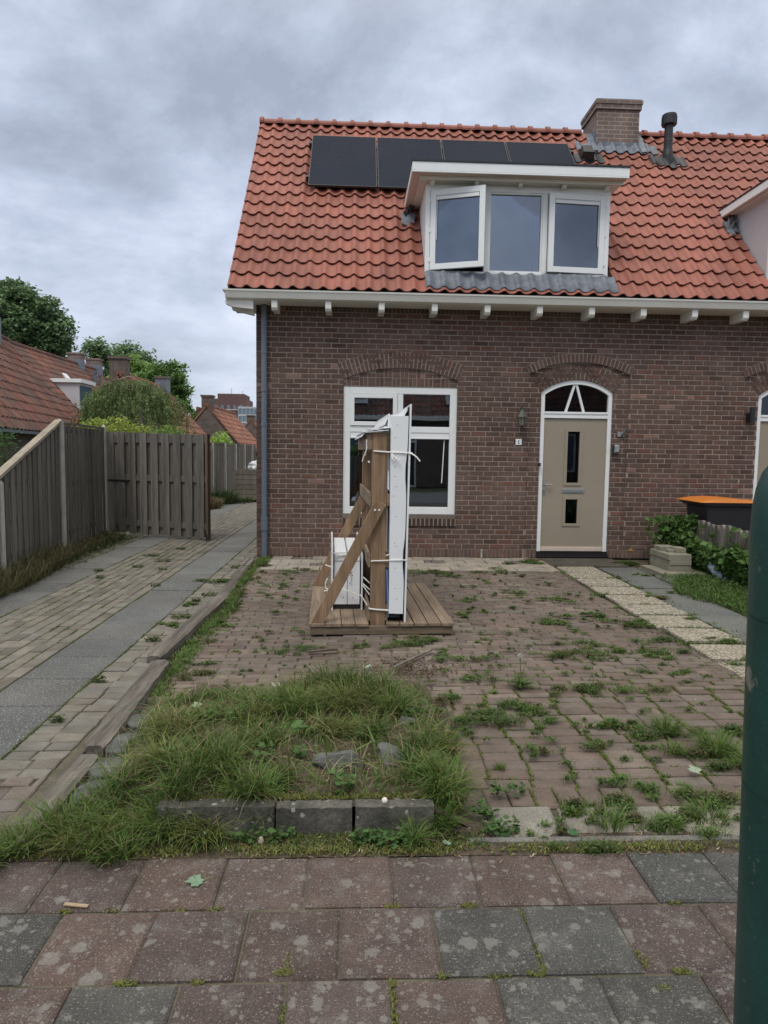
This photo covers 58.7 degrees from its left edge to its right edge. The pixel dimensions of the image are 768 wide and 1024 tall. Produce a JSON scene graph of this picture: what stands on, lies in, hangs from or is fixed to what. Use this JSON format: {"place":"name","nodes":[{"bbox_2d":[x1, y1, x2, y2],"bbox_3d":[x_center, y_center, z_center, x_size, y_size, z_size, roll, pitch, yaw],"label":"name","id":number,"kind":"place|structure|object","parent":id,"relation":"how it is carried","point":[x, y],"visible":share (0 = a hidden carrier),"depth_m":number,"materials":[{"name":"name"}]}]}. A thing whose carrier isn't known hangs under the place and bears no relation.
{"place":"outdoors","nodes":[
{"label":"outdoors","id":0,"kind":"place"},
{"bbox_2d":[0,499,260,824],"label":"driveway","id":1,"kind":"structure","parent":0,"point":[33,698],"depth_m":5.92,"materials":[{"name":"concrete"}]},
{"bbox_2d":[0,506,256,760],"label":"driveway moss","id":2,"kind":"object","parent":1,"relation":"on","point":[94,679],"visible":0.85,"depth_m":6.74,"materials":[{"name":"green plant"}]},
{"bbox_2d":[147,597,223,662],"bbox_3d":[-1.706,1.012,6.067,0.141,0.097,2.052,1,5,0],"label":"garden sleeper","id":3,"kind":"object","parent":1,"relation":"on","point":[169,644],"visible":0.89,"depth_m":5.70,"materials":[{"name":"wood"}]},
{"bbox_2d":[215,558,253,600],"bbox_3d":[-1.835,0.814,8.556,0.136,0.062,2.852,0,5,-5],"label":"garden sleeper","id":4,"kind":"object","parent":1,"relation":"on","point":[227,587],"visible":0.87,"depth_m":8.16,"materials":[{"name":"wood"}]},
{"bbox_2d":[234,469,256,499],"bbox_3d":[-4.170,-0.852,21.736,1.000,1.000,1.025,1,5,-3],"label":"plank planter","id":5,"kind":"object","parent":1,"relation":"on","point":[246,480],"visible":0.41,"depth_m":21.22,"materials":[{"name":"wood"}]},
{"bbox_2d":[247,461,256,469],"bbox_3d":[-4.035,-1.472,21.486,0.530,0.318,0.572,1,5,-3],"label":"white bag","id":6,"kind":"object","parent":5,"relation":"on","point":[252,465],"visible":0.43,"depth_m":21.28,"materials":[{"name":"plastic"}]},
{"bbox_2d":[56,495,648,860],"bbox_3d":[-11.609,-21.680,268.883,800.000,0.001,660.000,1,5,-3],"label":"ground","id":7,"kind":"structure","parent":0,"point":[463,734],"depth_m":5.49,"materials":[{"name":"brown soil"}]},
{"bbox_2d":[0,417,22,465],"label":"fern bush","id":8,"kind":"object","parent":7,"relation":"on","point":[7,445],"visible":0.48,"depth_m":10.08,"materials":[{"name":"green plant"}]},
{"bbox_2d":[0,305,77,478],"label":"cottage","id":9,"kind":"structure","parent":7,"relation":"on","point":[32,402],"depth_m":23.05,"materials":[{"name":"tile"}]},
{"bbox_2d":[0,276,80,357],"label":"broadleaf tree","id":10,"kind":"object","parent":7,"relation":"on","point":[30,316],"visible":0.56,"depth_m":51.16,"materials":[{"name":"green plant"}]},
{"bbox_2d":[0,419,107,572],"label":"garden fence","id":11,"kind":"object","parent":7,"relation":"on","point":[42,492],"visible":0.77,"depth_m":9.92,"materials":[{"name":"grey wood"}]},
{"bbox_2d":[106,432,210,541],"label":"wooden gate","id":12,"kind":"structure","parent":11,"relation":"attached to","point":[158,483],"depth_m":12.14,"materials":[{"name":"grey wood"}]},
{"bbox_2d":[10,340,109,418],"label":"row house","id":13,"kind":"structure","parent":7,"relation":"on","point":[71,379],"depth_m":34.28,"materials":[{"name":"tile"}]},
{"bbox_2d":[80,385,91,403],"bbox_3d":[-14.943,-5.868,34.262,0.020,0.830,1.500,1,5,-3],"label":"dormer window","id":14,"kind":"structure","parent":13,"relation":"in","point":[83,389],"depth_m":33.89,"materials":[{"name":"clear glass"}]},
{"bbox_2d":[66,414,155,494],"bbox_3d":[-6.766,-1.192,16.650,2.424,2.488,1.685,1,5,-3],"label":"green bush","id":15,"kind":"object","parent":7,"relation":"on","point":[120,427],"visible":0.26,"depth_m":16.52,"materials":[{"name":"green plant"}]},
{"bbox_2d":[77,336,156,380],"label":"broadleaf tree","id":16,"kind":"object","parent":7,"relation":"on","point":[96,348],"visible":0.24,"depth_m":57.27,"materials":[{"name":"green plant"}]},
{"bbox_2d":[0,486,254,599],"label":"verge grass","id":17,"kind":"structure","parent":7,"relation":"on","point":[30,570],"depth_m":9.15,"materials":[{"name":"green plant"}]},
{"bbox_2d":[106,352,152,379],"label":"light green tree","id":18,"kind":"object","parent":7,"relation":"on","point":[136,366],"visible":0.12,"depth_m":40.17,"materials":[{"name":"green plant"}]},
{"bbox_2d":[70,376,195,433],"bbox_3d":[-7.258,-1.988,19.670,3.114,3.740,3.249,3,6,27],"label":"weeping tree","id":19,"kind":"object","parent":7,"relation":"on","point":[157,402],"visible":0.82,"depth_m":18.84,"materials":[{"name":"green plant"}]},
{"bbox_2d":[75,356,210,456],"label":"gable house","id":20,"kind":"structure","parent":7,"relation":"on","point":[119,367],"depth_m":26.64,"materials":[{"name":"orange ceramic"}]},
{"bbox_2d":[131,358,198,419],"bbox_3d":[-12.325,-5.307,39.159,4.397,6.879,2.645,1,5,-3],"label":"chestnut tree","id":21,"kind":"object","parent":7,"relation":"on","point":[175,373],"visible":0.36,"depth_m":38.53,"materials":[{"name":"green plant"}]},
{"bbox_2d":[143,424,190,433],"bbox_3d":[-5.751,-1.192,18.005,1.393,2.281,1.292,4,6,31],"label":"green bush","id":22,"kind":"object","parent":7,"relation":"on","point":[175,431],"visible":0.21,"depth_m":17.80,"materials":[{"name":"green plant"}]},
{"bbox_2d":[195,406,201,413],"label":"gable house","id":23,"kind":"structure","parent":7,"relation":"on","point":[199,409],"depth_m":49.09,"materials":[{"name":"orange ceramic"}]},
{"bbox_2d":[210,431,232,443],"bbox_3d":[-6.216,-1.977,26.195,1.126,2.428,1.286,1,5,-3],"label":"green bush","id":24,"kind":"object","parent":7,"relation":"on","point":[219,439],"visible":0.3,"depth_m":25.99,"materials":[{"name":"green plant"}]},
{"bbox_2d":[194,395,255,445],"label":"gable house","id":25,"kind":"structure","parent":7,"relation":"on","point":[211,418],"depth_m":37.53,"materials":[{"name":"orange ceramic"}]},
{"bbox_2d":[210,442,255,494],"bbox_3d":[-5.324,-1.360,22.353,0.160,1.875,17.190,1,5,-3],"label":"lane fence","id":26,"kind":"object","parent":7,"relation":"on","point":[227,460],"visible":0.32,"depth_m":23.43,"materials":[{"name":"grey wood"}]},
{"bbox_2d":[214,388,252,417],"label":"office block","id":27,"kind":"structure","parent":7,"relation":"on","point":[232,402],"depth_m":243.56,"materials":[{"name":"brick"}]},
{"bbox_2d":[238,407,255,425],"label":"glass office","id":28,"kind":"structure","parent":7,"relation":"on","point":[243,412],"depth_m":240.03,"materials":[{"name":"white glass"}]},
{"bbox_2d":[245,415,255,438],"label":"gable house","id":29,"kind":"structure","parent":7,"relation":"on","point":[250,426],"depth_m":54.27,"materials":[{"name":"orange brick"}]},
{"bbox_2d":[222,98,707,558],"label":"terraced house","id":30,"kind":"structure","parent":7,"relation":"on","point":[467,309],"depth_m":10.26,"materials":[{"name":"brick"}]},
{"bbox_2d":[306,135,376,188],"bbox_3d":[-0.720,-6.042,11.744,1.182,1.317,1.198,1,5,-3],"label":"solar panel","id":31,"kind":"object","parent":30,"relation":"attached to","point":[343,161],"visible":1,"depth_m":11.68,"materials":[{"name":"black glass"}]},
{"bbox_2d":[343,386,456,514],"bbox_3d":[0.236,-0.920,10.324,1.708,1.906,0.080,1,5,-3],"label":"window","id":32,"kind":"structure","parent":30,"relation":"in","point":[395,393],"depth_m":10.28,"materials":[{"name":"white paint"}]},
{"bbox_2d":[377,137,442,189],"bbox_3d":[0.460,-6.030,11.796,1.144,1.317,1.198,1,5,-3],"label":"solar panel","id":33,"kind":"object","parent":30,"relation":"attached to","point":[395,156],"visible":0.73,"depth_m":11.91,"materials":[{"name":"black glass"}]},
{"bbox_2d":[441,140,509,161],"bbox_3d":[1.624,-6.019,11.847,1.150,1.317,1.198,1,5,-3],"label":"solar panel","id":34,"kind":"object","parent":30,"relation":"attached to","point":[474,150],"visible":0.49,"depth_m":12.13,"materials":[{"name":"black glass"}]},
{"bbox_2d":[515,439,521,444],"bbox_3d":[2.028,-1.058,10.316,0.107,0.090,0.016,1,5,-3],"label":"house number sign","id":35,"kind":"object","parent":30,"relation":"attached to","point":[518,441],"visible":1,"depth_m":10.31,"materials":[{"name":"white plastic"}]},
{"bbox_2d":[517,406,527,428],"bbox_3d":[2.060,-1.412,10.196,0.149,0.337,0.196,1,5,-3],"label":"wall lantern","id":36,"kind":"object","parent":30,"relation":"attached to","point":[522,416],"depth_m":10.15,"materials":[{"name":"metal"}]},
{"bbox_2d":[505,142,574,163],"bbox_3d":[2.818,-6.008,11.900,1.204,1.317,1.198,1,5,-3],"label":"solar panel","id":37,"kind":"object","parent":30,"relation":"attached to","point":[539,152],"visible":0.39,"depth_m":12.19,"materials":[{"name":"black glass"}]},
{"bbox_2d":[540,418,606,550],"bbox_3d":[2.909,-0.408,10.493,0.969,2.032,0.118,1,5,-3],"label":"front door","id":38,"kind":"structure","parent":30,"relation":"in","point":[574,450],"depth_m":10.50,"materials":[{"name":"beige wood"}]},
{"bbox_2d":[612,445,618,453],"bbox_3d":[3.525,-0.951,10.384,0.087,0.140,0.088,1,5,-3],"label":"key box","id":39,"kind":"object","parent":30,"relation":"attached to","point":[615,449],"visible":1,"depth_m":10.35,"materials":[{"name":"metal"}]},
{"bbox_2d":[617,428,626,436],"bbox_3d":[3.616,-1.208,10.356,0.114,0.136,0.107,1,5,-3],"label":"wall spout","id":40,"kind":"object","parent":30,"relation":"attached to","point":[620,434],"depth_m":10.39,"materials":[{"name":"metal"}]},
{"bbox_2d":[0,852,738,1023],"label":"pavement","id":41,"kind":"structure","parent":0,"point":[194,942],"depth_m":2.21,"materials":[{"name":"concrete"}]},
{"bbox_2d":[63,902,88,907],"bbox_3d":[-1.060,1.353,2.351,0.086,0.004,0.014,1,5,6],"label":"wood chip","id":42,"kind":"object","parent":41,"relation":"on","point":[75,905],"visible":1,"depth_m":2.35,"materials":[{"name":"beige wood"}]},
{"bbox_2d":[184,874,209,886],"bbox_3d":[-0.682,1.340,2.486,0.067,0.016,0.074,3,5,24],"label":"fallen leaf","id":43,"kind":"object","parent":41,"relation":"on","point":[195,880],"visible":1,"depth_m":2.48,"materials":[{"name":"green plant"}]},
{"bbox_2d":[733,466,767,1023],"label":"green post","id":44,"kind":"object","parent":41,"relation":"on","point":[751,984],"visible":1,"depth_m":1.06,"materials":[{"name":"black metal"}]},
{"bbox_2d":[0,820,738,860],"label":"soil strip","id":45,"kind":"object","parent":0,"point":[476,826],"visible":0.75,"depth_m":2.73,"materials":[{"name":"brown soil"}]},
{"bbox_2d":[156,799,275,832],"bbox_3d":[-0.697,1.277,2.853,0.482,0.128,0.070,1,5,-3],"label":"kerb stone","id":46,"kind":"object","parent":45,"relation":"on","point":[210,807],"visible":0.57,"depth_m":2.83,"materials":[{"name":"concrete"}]},
{"bbox_2d":[258,836,263,844],"bbox_3d":[-0.494,1.318,2.740,0.024,0.031,0.024,1,5,-3],"label":"pale stone","id":47,"kind":"object","parent":45,"relation":"on","point":[261,840],"visible":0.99,"depth_m":2.73,"materials":[{"name":"beige stone"}]},
{"bbox_2d":[276,799,351,834],"bbox_3d":[-0.290,1.280,2.846,0.312,0.134,0.070,1,5,-3],"label":"kerb stone","id":48,"kind":"object","parent":45,"relation":"on","point":[312,817],"visible":0.82,"depth_m":2.81,"materials":[{"name":"concrete"}]},
{"bbox_2d":[355,798,433,833],"bbox_3d":[0.043,1.282,2.866,0.327,0.135,0.070,1,5,-3],"label":"kerb stone","id":49,"kind":"object","parent":45,"relation":"on","point":[372,814],"visible":0.69,"depth_m":2.83,"materials":[{"name":"concrete"}]},
{"bbox_2d":[382,797,387,803],"bbox_3d":[0.003,1.206,2.857,0.026,0.023,0.026,1,5,-3],"label":"snail shell","id":50,"kind":"object","parent":49,"relation":"on","point":[384,800],"visible":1,"depth_m":2.85,"materials":[{"name":"white"}]},
{"bbox_2d":[226,710,742,849],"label":"edge weeds","id":51,"kind":"object","parent":45,"relation":"on","point":[407,835],"visible":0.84,"depth_m":2.92,"materials":[{"name":"green plant"}]},
{"bbox_2d":[0,0,767,410],"label":"sky","id":52,"kind":"structure","parent":0,"point":[129,129],"materials":[{"name":"grey"}]},
{"bbox_2d":[61,569,744,831],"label":"front yard paving","id":53,"kind":"structure","parent":0,"point":[585,760],"depth_m":5.00,"materials":[{"name":"brick"}]},
{"bbox_2d":[1,754,97,851],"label":"garden sleeper","id":54,"kind":"object","parent":53,"relation":"on","point":[74,768],"visible":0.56,"depth_m":3.15,"materials":[{"name":"grey concrete"}]},
{"bbox_2d":[72,780,108,810],"bbox_3d":[-1.283,1.279,3.064,0.195,0.072,0.194,1,5,-3],"label":"flagstone piece","id":55,"kind":"object","parent":53,"relation":"on","point":[84,788],"visible":0.18,"depth_m":3.05,"materials":[{"name":"stone"}]},
{"bbox_2d":[88,757,123,780],"bbox_3d":[-1.333,1.261,3.309,0.179,0.064,0.198,-3,6,-38],"label":"flagstone piece","id":56,"kind":"object","parent":53,"relation":"on","point":[103,761],"visible":0.31,"depth_m":3.29,"materials":[{"name":"stone"}]},
{"bbox_2d":[105,732,141,757],"bbox_3d":[-1.351,1.240,3.602,0.222,0.056,0.257,1,5,-3],"label":"flagstone piece","id":57,"kind":"object","parent":53,"relation":"on","point":[113,743],"visible":0.3,"depth_m":3.56,"materials":[{"name":"stone"}]},
{"bbox_2d":[85,659,168,756],"bbox_3d":[-1.557,1.173,4.249,0.131,0.092,1.471,0,5,-5],"label":"garden sleeper","id":58,"kind":"object","parent":53,"relation":"on","point":[107,731],"visible":0.96,"depth_m":4.03,"materials":[{"name":"grey wood"}]},
{"bbox_2d":[127,714,149,732],"bbox_3d":[-1.392,1.216,3.915,0.190,0.048,0.206,1,5,-3],"label":"flagstone piece","id":59,"kind":"object","parent":53,"relation":"on","point":[130,726],"visible":0.3,"depth_m":3.87,"materials":[{"name":"stone"}]},
{"bbox_2d":[0,653,507,869],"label":"grass","id":60,"kind":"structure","parent":53,"relation":"on","point":[71,831],"depth_m":3.12,"materials":[{"name":"green plant"}]},
{"bbox_2d":[311,750,364,771],"bbox_3d":[-0.218,1.194,3.244,0.259,0.128,0.142,1,5,-3],"label":"rock","id":61,"kind":"object","parent":60,"relation":"on","point":[338,755],"visible":0.62,"depth_m":3.20,"materials":[{"name":"stone"}]},
{"bbox_2d":[377,741,403,767],"bbox_3d":[0.036,1.206,3.332,0.127,0.138,0.135,-2,5,-25],"label":"rock","id":62,"kind":"object","parent":60,"relation":"on","point":[382,750],"visible":0.63,"depth_m":3.29,"materials":[{"name":"stone"}]},
{"bbox_2d":[397,716,421,725],"bbox_3d":[0.140,1.176,3.712,0.165,0.152,0.116,1,5,-3],"label":"rock","id":63,"kind":"object","parent":60,"relation":"on","point":[409,718],"visible":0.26,"depth_m":3.67,"materials":[{"name":"stone"}]},
{"bbox_2d":[308,648,339,653],"bbox_3d":[-0.472,1.093,5.349,0.240,0.022,0.092,-1,5,-17],"label":"bark piece","id":64,"kind":"object","parent":53,"relation":"on","point":[322,650],"visible":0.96,"depth_m":5.36,"materials":[{"name":"wood"}]},
{"bbox_2d":[1,569,744,1023],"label":"joint moss","id":65,"kind":"object","parent":53,"relation":"on","point":[313,847],"visible":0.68,"depth_m":2.77,"materials":[{"name":"green plant"}]},
{"bbox_2d":[9,597,738,871],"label":"leaf litter","id":66,"kind":"object","parent":53,"relation":"on","point":[427,831],"visible":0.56,"depth_m":2.75,"materials":[{"name":"brown plant"}]},
{"bbox_2d":[309,433,453,634],"bbox_3d":[-0.085,0.117,6.775,1.274,1.742,1.868,0,5,-5],"label":"timber rack","id":67,"kind":"object","parent":53,"relation":"on","point":[426,613],"visible":0.84,"depth_m":5.96,"materials":[{"name":"brown wood"}]},
{"bbox_2d":[331,532,362,609],"bbox_3d":[-0.392,0.569,6.963,0.293,0.604,1.170,0,5,-5],"label":"white sill bundle","id":68,"kind":"object","parent":67,"relation":"on","point":[345,599],"visible":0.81,"depth_m":6.44,"materials":[{"name":"plastic"}]},
{"bbox_2d":[324,552,369,594],"bbox_3d":[-0.314,0.560,6.350,0.584,0.379,0.230,4,6,32],"label":"packing strap","id":69,"kind":"object","parent":68,"relation":"attached to","point":[363,577],"visible":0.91,"depth_m":6.37,"materials":[{"name":"white plastic"}]},
{"bbox_2d":[342,588,388,610],"bbox_3d":[-0.187,0.765,6.190,0.222,0.157,0.677,-4,7,-41],"label":"packing strap","id":70,"kind":"object","parent":68,"relation":"attached to","point":[364,600],"visible":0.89,"depth_m":6.23,"materials":[{"name":"white plastic"}]},
{"bbox_2d":[355,427,390,439],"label":"white offcut strips","id":71,"kind":"object","parent":67,"relation":"on","point":[378,430],"visible":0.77,"depth_m":5.88,"materials":[{"name":"plastic"}]},
{"bbox_2d":[374,414,389,616],"bbox_3d":[-0.042,-0.032,6.708,0.056,1.776,1.672,0,5,-5],"label":"white sill board","id":72,"kind":"object","parent":67,"relation":"attached to","point":[384,422],"visible":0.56,"depth_m":5.97,"materials":[{"name":"plastic"}]},
{"bbox_2d":[371,554,406,561],"bbox_3d":[0.032,0.390,6.041,0.311,0.075,0.323,0,5,-5],"label":"packing strap","id":73,"kind":"object","parent":67,"relation":"attached to","point":[390,560],"visible":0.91,"depth_m":5.92,"materials":[{"name":"white plastic"}]},
{"bbox_2d":[374,450,419,461],"bbox_3d":[0.105,-0.484,5.905,0.397,0.093,0.245,0,5,-5],"label":"packing strap","id":74,"kind":"object","parent":67,"relation":"attached to","point":[391,452],"visible":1,"depth_m":5.82,"materials":[{"name":"white plastic"}]},
{"bbox_2d":[386,415,408,616],"bbox_3d":[0.057,-0.023,6.707,0.150,1.761,1.650,0,5,-5],"label":"white panel box","id":75,"kind":"object","parent":67,"relation":"on","point":[396,521],"visible":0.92,"depth_m":5.89,"materials":[{"name":"plastic"}]},
{"bbox_2d":[395,404,411,622],"bbox_3d":[0.092,-0.053,6.759,0.119,1.886,1.797,0,5,-5],"label":"white window panel","id":76,"kind":"structure","parent":67,"relation":"on","point":[406,411],"depth_m":5.89,"materials":[{"name":"plastic"}]},
{"bbox_2d":[323,650,472,687],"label":"dirt crumbs","id":77,"kind":"object","parent":53,"relation":"on","point":[411,668],"visible":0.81,"depth_m":4.97,"materials":[{"name":"brown soil"}]},
{"bbox_2d":[392,648,432,667],"bbox_3d":[0.226,1.115,5.210,0.020,0.020,0.550,4,6,34],"label":"wood stick","id":78,"kind":"object","parent":53,"relation":"on","point":[415,657],"visible":1,"depth_m":5.19,"materials":[{"name":"wood"}]},
{"bbox_2d":[143,555,745,858],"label":"yard weeds","id":79,"kind":"object","parent":53,"relation":"on","point":[572,807],"visible":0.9,"depth_m":4.39,"materials":[{"name":"green plant"}]},
{"bbox_2d":[502,643,539,687],"bbox_3d":[0.921,1.042,4.657,0.332,0.290,0.311,1,5,-3],"label":"dandelion","id":80,"kind":"object","parent":53,"relation":"on","point":[520,682],"visible":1,"depth_m":4.66,"materials":[{"name":"green plant"}]},
{"bbox_2d":[469,806,739,843],"bbox_3d":[2.332,1.363,3.004,3.990,0.049,0.303,1,5,-3],"label":"concrete edging","id":81,"kind":"object","parent":53,"relation":"on","point":[528,817],"visible":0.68,"depth_m":2.91,"materials":[{"name":"grey concrete"}]},
{"bbox_2d":[566,828,582,835],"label":"fallen leaf","id":82,"kind":"object","parent":81,"relation":"on","point":[573,831],"visible":0.97,"depth_m":2.82,"materials":[{"name":"green plant"}]},
{"bbox_2d":[688,764,702,774],"bbox_3d":[1.544,1.277,3.380,0.074,0.016,0.067,4,6,31],"label":"fallen leaf","id":83,"kind":"object","parent":53,"relation":"on","point":[694,769],"visible":1,"depth_m":3.39,"materials":[{"name":"plant"}]},
{"bbox_2d":[257,556,560,571],"bbox_3d":[0.302,0.751,9.853,4.202,0.041,1.198,1,5,-3],"label":"house foot strip","id":84,"kind":"object","parent":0,"point":[281,563],"visible":0.57,"depth_m":9.78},
{"bbox_2d":[539,558,745,677],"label":"garden path","id":85,"kind":"structure","parent":0,"point":[586,572],"depth_m":6.96,"materials":[{"name":"beige stone"}]},
{"bbox_2d":[556,560,746,644],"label":"garden soil","id":86,"kind":"structure","parent":0,"point":[643,562],"depth_m":9.98,"materials":[{"name":"brown soil"}]},
{"bbox_2d":[620,549,635,563],"bbox_3d":[3.596,0.650,9.954,0.307,0.236,0.270,4,6,30],"label":"dandelion","id":87,"kind":"object","parent":86,"relation":"on","point":[628,561],"visible":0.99,"depth_m":9.95,"materials":[{"name":"green plant"}]},
{"bbox_2d":[642,513,748,586],"bbox_3d":[4.282,0.594,7.577,0.692,0.846,5.595,1,5,-3],"label":"ivy plant","id":88,"kind":"object","parent":86,"relation":"on","point":[731,563],"visible":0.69,"depth_m":9.03,"materials":[{"name":"green plant"}]},
{"bbox_2d":[658,567,747,627],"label":"lawn grass","id":89,"kind":"structure","parent":86,"relation":"on","point":[707,589],"depth_m":7.91,"materials":[{"name":"green plant"}]},
{"bbox_2d":[677,496,752,530],"bbox_3d":[4.820,0.297,9.720,1.050,1.009,0.715,1,5,-3],"label":"wheelie bin","id":90,"kind":"object","parent":86,"relation":"on","point":[726,511],"visible":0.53,"depth_m":9.41,"materials":[{"name":"black plastic"}]},
{"bbox_2d":[707,562,728,579],"bbox_3d":[4.307,0.774,8.620,0.156,0.254,0.534,-1,5,-22],"label":"plastic wrap","id":91,"kind":"object","parent":86,"relation":"on","point":[716,573],"visible":0.42,"depth_m":8.68,"materials":[{"name":"grey plastic"}]},
{"bbox_2d":[691,520,749,560],"bbox_3d":[4.464,0.637,7.442,0.075,0.715,5.578,1,5,-3],"label":"scalloped fence","id":92,"kind":"object","parent":86,"relation":"on","point":[724,531],"visible":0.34,"depth_m":8.84,"materials":[{"name":"grey wood"}]},
{"bbox_2d":[599,567,746,644],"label":"flagstone path","id":93,"kind":"structure","parent":0,"point":[728,619],"depth_m":7.38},
{"bbox_2d":[641,565,707,577],"bbox_3d":[3.911,0.803,9.230,0.600,0.062,0.700,1,5,-3],"label":"paving slab","id":94,"kind":"object","parent":93,"relation":"on","point":[656,570],"depth_m":9.05,"materials":[{"name":"concrete"}]},
{"bbox_2d":[650,559,690,570],"bbox_3d":[3.914,0.722,9.349,0.295,0.079,0.590,1,5,-3],"label":"paving slab","id":95,"kind":"object","parent":94,"relation":"on","point":[667,567],"depth_m":9.06,"materials":[{"name":"concrete"}]},
{"bbox_2d":[650,554,691,564],"bbox_3d":[3.919,0.651,9.340,0.293,0.062,0.605,1,5,-3],"label":"paving slab","id":96,"kind":"object","parent":95,"relation":"on","point":[662,560],"depth_m":9.05,"materials":[{"name":"concrete"}]},
{"bbox_2d":[650,548,691,560],"bbox_3d":[3.914,0.579,9.334,0.301,0.079,0.595,1,5,-3],"label":"paving slab","id":97,"kind":"object","parent":96,"relation":"on","point":[671,556],"depth_m":9.06,"materials":[{"name":"concrete"}]},
{"bbox_2d":[654,545,670,550],"bbox_3d":[3.898,0.496,9.484,0.210,0.059,0.220,1,5,-3],"label":"paving slab","id":98,"kind":"object","parent":97,"relation":"on","point":[661,547],"depth_m":9.39,"materials":[{"name":"concrete"}]},
{"bbox_2d":[670,546,685,552],"bbox_3d":[3.999,0.511,9.279,0.135,0.066,0.180,1,5,-3],"label":"paving slab","id":99,"kind":"object","parent":97,"relation":"on","point":[678,549],"depth_m":9.19,"materials":[{"name":"concrete"}]},
{"bbox_2d":[634,112,767,516],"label":"terraced house","id":100,"kind":"structure","parent":0,"point":[710,190],"depth_m":10.50,"materials":[{"name":"tile"}]},
{"bbox_2d":[746,407,755,422],"bbox_3d":[5.597,-1.472,10.401,0.087,0.240,0.142,1,5,-3],"label":"modern wall lamp","id":101,"kind":"object","parent":100,"relation":"attached to","point":[750,416],"visible":1,"depth_m":10.34,"materials":[{"name":"black metal"}]},
{"bbox_2d":[757,422,767,483],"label":"front door","id":102,"kind":"structure","parent":100,"relation":"in","point":[763,439],"depth_m":10.58,"materials":[{"name":"beige wood"}]}
]}

